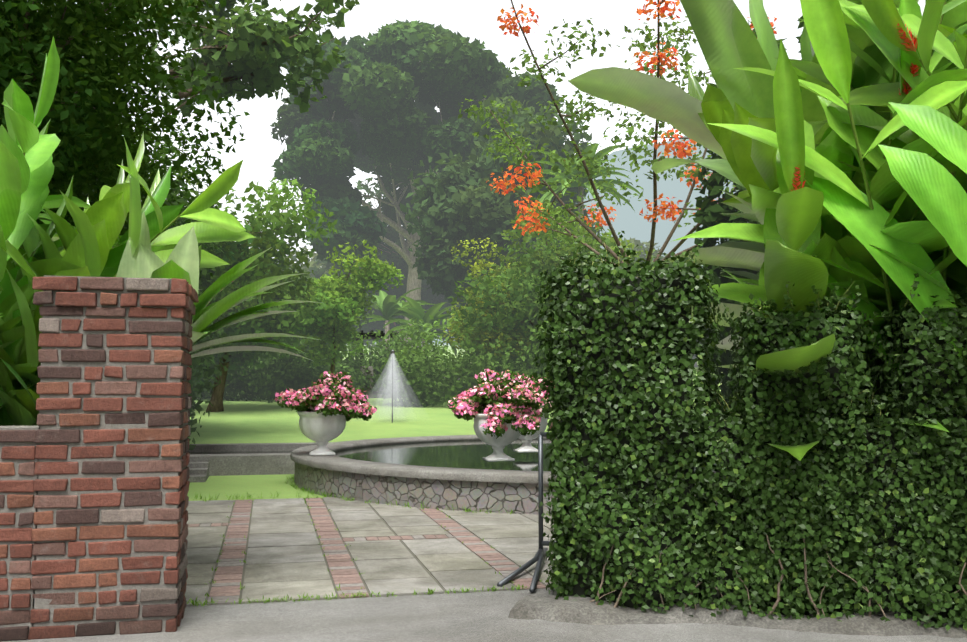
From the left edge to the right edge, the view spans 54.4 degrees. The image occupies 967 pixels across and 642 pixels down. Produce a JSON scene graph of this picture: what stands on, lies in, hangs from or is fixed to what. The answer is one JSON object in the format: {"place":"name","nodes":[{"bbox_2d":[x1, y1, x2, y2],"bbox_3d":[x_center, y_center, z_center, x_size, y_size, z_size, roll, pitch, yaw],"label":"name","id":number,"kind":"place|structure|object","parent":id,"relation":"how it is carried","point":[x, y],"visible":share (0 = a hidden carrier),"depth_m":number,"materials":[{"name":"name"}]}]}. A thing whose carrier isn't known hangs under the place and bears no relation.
{"place":"outdoors","nodes":[
{"label":"outdoors","id":0,"kind":"place"},
{"bbox_2d":[0,0,249,234],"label":"canopy","id":1,"kind":"object","parent":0,"point":[95,72],"depth_m":10.29,"materials":[{"name":"green plant"}]},
{"bbox_2d":[187,462,209,482],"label":"rectangular pond steps","id":2,"kind":"structure","parent":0,"point":[198,471],"depth_m":13.86,"materials":[{"name":"grey concrete"}]},
{"bbox_2d":[187,442,330,475],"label":"rectangular pond walls","id":3,"kind":"structure","parent":0,"point":[252,464],"depth_m":14.74,"materials":[{"name":"grey concrete"}]},
{"bbox_2d":[189,451,291,453],"bbox_3d":[-8.659,2.264,15.256,11.900,0.001,2.400,1,-4,-13],"label":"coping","id":4,"kind":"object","parent":3,"relation":"in","point":[241,452],"depth_m":17.14,"materials":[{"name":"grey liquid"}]},
{"bbox_2d":[187,344,721,603],"bbox_3d":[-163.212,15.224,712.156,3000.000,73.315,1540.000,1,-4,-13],"label":"lawn","id":5,"kind":"structure","parent":0,"point":[249,421],"depth_m":24.66,"materials":[{"name":"green plant"}]},
{"bbox_2d":[17,0,228,294],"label":"canopy","id":6,"kind":"object","parent":5,"relation":"on","point":[153,159],"depth_m":14.50,"materials":[{"name":"green plant"}]},
{"bbox_2d":[128,0,359,127],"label":"tree","id":7,"kind":"object","parent":6,"relation":"attached to","point":[263,64],"depth_m":15.79,"materials":[{"name":"green plant"}]},
{"bbox_2d":[0,35,319,425],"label":"plants","id":8,"kind":"object","parent":5,"relation":"on","point":[93,243],"depth_m":6.52,"materials":[{"name":"green plant"}]},
{"bbox_2d":[162,168,337,390],"bbox_3d":[-8.398,-0.581,22.678,8.516,6.794,5.948,-2,-4,23],"label":"tree","id":9,"kind":"object","parent":5,"relation":"on","point":[237,254],"depth_m":22.78,"materials":[{"name":"green plant"}]},
{"bbox_2d":[195,177,325,411],"bbox_3d":[-8.278,-0.817,29.914,6.465,7.519,5.808,1,-4,-13],"label":"tree","id":10,"kind":"object","parent":5,"relation":"on","point":[286,322],"depth_m":29.46,"materials":[{"name":"green plant"}]},
{"bbox_2d":[282,268,378,349],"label":"shrub","id":11,"kind":"object","parent":5,"relation":"on","point":[367,314],"depth_m":44.30,"materials":[{"name":"green plant"}]},
{"bbox_2d":[271,237,404,359],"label":"shrub","id":12,"kind":"object","parent":5,"relation":"on","point":[312,262],"depth_m":86.29,"materials":[{"name":"green plant"}]},
{"bbox_2d":[292,240,404,372],"bbox_3d":[-5.196,0.069,32.724,5.145,5.854,4.612,1,-4,-13],"label":"tree","id":13,"kind":"object","parent":5,"relation":"on","point":[328,290],"depth_m":32.41,"materials":[{"name":"green plant"}]},
{"bbox_2d":[187,474,549,605],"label":"joint weeds","id":14,"kind":"object","parent":5,"relation":"on","point":[430,591],"visible":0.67,"depth_m":6.54,"materials":[{"name":"green plant"}]},
{"bbox_2d":[354,330,398,363],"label":"shrub","id":15,"kind":"object","parent":5,"relation":"on","point":[372,336],"visible":0.17,"depth_m":47.71,"materials":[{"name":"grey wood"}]},
{"bbox_2d":[312,177,466,348],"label":"dark tree","id":16,"kind":"object","parent":5,"relation":"on","point":[402,265],"depth_m":73.66,"materials":[{"name":"green plant"}]},
{"bbox_2d":[358,354,426,421],"bbox_3d":[-2.589,1.843,26.744,2.340,2.050,2.340,1,-4,-13],"label":"sprinkler spray","id":17,"kind":"object","parent":5,"relation":"on","point":[389,381],"visible":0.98,"depth_m":26.86,"materials":[{"name":"white liquid"}]},
{"bbox_2d":[391,351,394,422],"bbox_3d":[-2.589,1.873,26.742,0.100,2.030,0.100,1,-4,-13],"label":"sprinkler riser","id":18,"kind":"object","parent":5,"relation":"on","point":[392,352],"visible":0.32,"depth_m":26.73,"materials":[{"name":"grey metal"}]},
{"bbox_2d":[359,366,458,397],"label":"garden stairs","id":19,"kind":"structure","parent":5,"relation":"on","point":[370,372],"depth_m":38.05,"materials":[{"name":"stone"}]},
{"bbox_2d":[270,19,564,347],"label":"tree","id":20,"kind":"object","parent":5,"relation":"on","point":[384,61],"depth_m":56.95,"materials":[{"name":"green plant"}]},
{"bbox_2d":[62,15,803,449],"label":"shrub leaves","id":21,"kind":"object","parent":5,"relation":"on","point":[424,371],"visible":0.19,"depth_m":32.41,"materials":[{"name":"green plant"}]},
{"bbox_2d":[185,497,718,605],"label":"paving slabs","id":22,"kind":"structure","parent":5,"relation":"on","point":[285,557],"depth_m":7.83,"materials":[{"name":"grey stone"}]},
{"bbox_2d":[188,498,545,604],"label":"brick paving strips","id":23,"kind":"object","parent":22,"relation":"on","point":[229,572],"visible":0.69,"depth_m":7.77,"materials":[{"name":"red brick"}]},
{"bbox_2d":[408,155,555,297],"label":"dark tree","id":24,"kind":"object","parent":5,"relation":"on","point":[490,217],"visible":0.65,"depth_m":45.13,"materials":[{"name":"green plant"}]},
{"bbox_2d":[356,143,639,357],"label":"palms","id":25,"kind":"object","parent":5,"relation":"on","point":[390,307],"depth_m":42.88,"materials":[{"name":"green plant"}]},
{"bbox_2d":[443,238,558,369],"bbox_3d":[1.458,-0.106,35.533,5.932,6.415,6.033,1,-4,-13],"label":"shrub","id":26,"kind":"object","parent":5,"relation":"on","point":[462,329],"depth_m":35.58,"materials":[{"name":"green plant"}]},
{"bbox_2d":[400,94,602,305],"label":"dark tree","id":27,"kind":"object","parent":5,"relation":"on","point":[433,198],"depth_m":46.69,"materials":[{"name":"green plant"}]},
{"bbox_2d":[294,462,716,514],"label":"pond stone wall","id":28,"kind":"structure","parent":5,"relation":"on","point":[499,497],"depth_m":10.53,"materials":[{"name":"grey stone"}]},
{"bbox_2d":[448,369,546,461],"bbox_3d":[0.197,1.187,12.028,1.292,1.187,1.254,1,-4,-13],"label":"urn","id":29,"kind":"object","parent":28,"relation":"on","point":[471,401],"depth_m":11.83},
{"bbox_2d":[290,435,715,484],"bbox_3d":[1.792,1.998,14.439,9.330,0.085,9.330,1,-4,-13],"label":"pool rim","id":30,"kind":"object","parent":28,"relation":"on","point":[301,455],"visible":0.38,"depth_m":11.16,"materials":[{"name":"grey stone"}]},
{"bbox_2d":[275,371,376,455],"bbox_3d":[-2.158,1.274,13.075,1.189,1.160,1.131,4,-6,-43],"label":"urn","id":31,"kind":"object","parent":30,"relation":"on","point":[315,397],"depth_m":12.85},
{"bbox_2d":[335,439,715,471],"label":"pool water","id":32,"kind":"structure","parent":28,"relation":"in","point":[470,454],"depth_m":14.01,"materials":[{"name":"green liquid"}]},
{"bbox_2d":[513,373,559,451],"bbox_3d":[0.597,1.333,13.742,1.112,1.137,1.161,-2,-4,24],"label":"urn","id":33,"kind":"object","parent":28,"relation":"on","point":[526,440],"depth_m":13.56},
{"bbox_2d":[445,203,665,361],"bbox_3d":[2.805,-0.604,36.044,9.666,7.548,10.449,1,-4,-13],"label":"shrub","id":34,"kind":"object","parent":5,"relation":"on","point":[518,289],"depth_m":32.67,"materials":[{"name":"green plant"}]},
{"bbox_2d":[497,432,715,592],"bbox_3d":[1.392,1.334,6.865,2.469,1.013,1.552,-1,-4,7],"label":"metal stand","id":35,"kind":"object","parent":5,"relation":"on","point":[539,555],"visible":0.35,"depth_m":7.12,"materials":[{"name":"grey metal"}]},
{"bbox_2d":[603,235,670,274],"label":"shrub","id":36,"kind":"object","parent":5,"relation":"on","point":[639,243],"visible":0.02,"depth_m":94.45,"materials":[{"name":"plant"}]},
{"bbox_2d":[678,263,709,366],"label":"shrub","id":37,"kind":"object","parent":5,"relation":"on","point":[694,357],"depth_m":96.95,"materials":[{"name":"green plant"}]},
{"bbox_2d":[568,0,966,460],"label":"plants","id":38,"kind":"object","parent":5,"relation":"on","point":[765,118],"depth_m":5.82,"materials":[{"name":"green plant"}]},
{"bbox_2d":[2,0,924,263],"label":"sky","id":39,"kind":"structure","parent":0,"point":[477,19],"materials":[{"name":"white"}]},
{"bbox_2d":[0,581,966,641],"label":"apron ground","id":40,"kind":"structure","parent":0,"point":[468,617],"depth_m":5.32,"materials":[{"name":"concrete"}]},
{"bbox_2d":[0,275,189,636],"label":"brick wall","id":41,"kind":"structure","parent":40,"relation":"on","point":[38,603],"depth_m":5.21,"materials":[{"name":"red brick"}]},
{"bbox_2d":[0,277,198,640],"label":"wall bricks","id":42,"kind":"object","parent":40,"relation":"on","point":[70,303],"visible":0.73,"depth_m":5.21,"materials":[{"name":"red brick"}]},
{"bbox_2d":[508,594,966,637],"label":"soil strip","id":43,"kind":"object","parent":40,"relation":"on","point":[578,609],"visible":0.73,"depth_m":5.41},
{"bbox_2d":[374,136,738,344],"bbox_3d":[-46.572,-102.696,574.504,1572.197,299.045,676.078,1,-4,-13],"label":"hill","id":44,"kind":"structure","parent":0,"point":[630,222],"depth_m":857.89,"materials":[{"name":"grey"}]},
{"bbox_2d":[458,0,776,276],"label":"flowering shrub","id":45,"kind":"object","parent":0,"point":[679,147],"depth_m":19.76,"materials":[{"name":"plant"}]},
{"bbox_2d":[531,244,966,630],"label":"ivy wall","id":46,"kind":"structure","parent":0,"point":[759,557],"depth_m":5.52,"materials":[{"name":"green plant"}]},
{"bbox_2d":[564,231,966,416],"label":"ivy shoots","id":47,"kind":"object","parent":46,"relation":"on","point":[751,295],"depth_m":5.72,"materials":[{"name":"plant"}]},
{"bbox_2d":[589,530,966,622],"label":"ivy vines","id":48,"kind":"object","parent":46,"relation":"attached to","point":[778,593],"visible":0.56,"depth_m":5.39,"materials":[{"name":"plant"}]}
]}

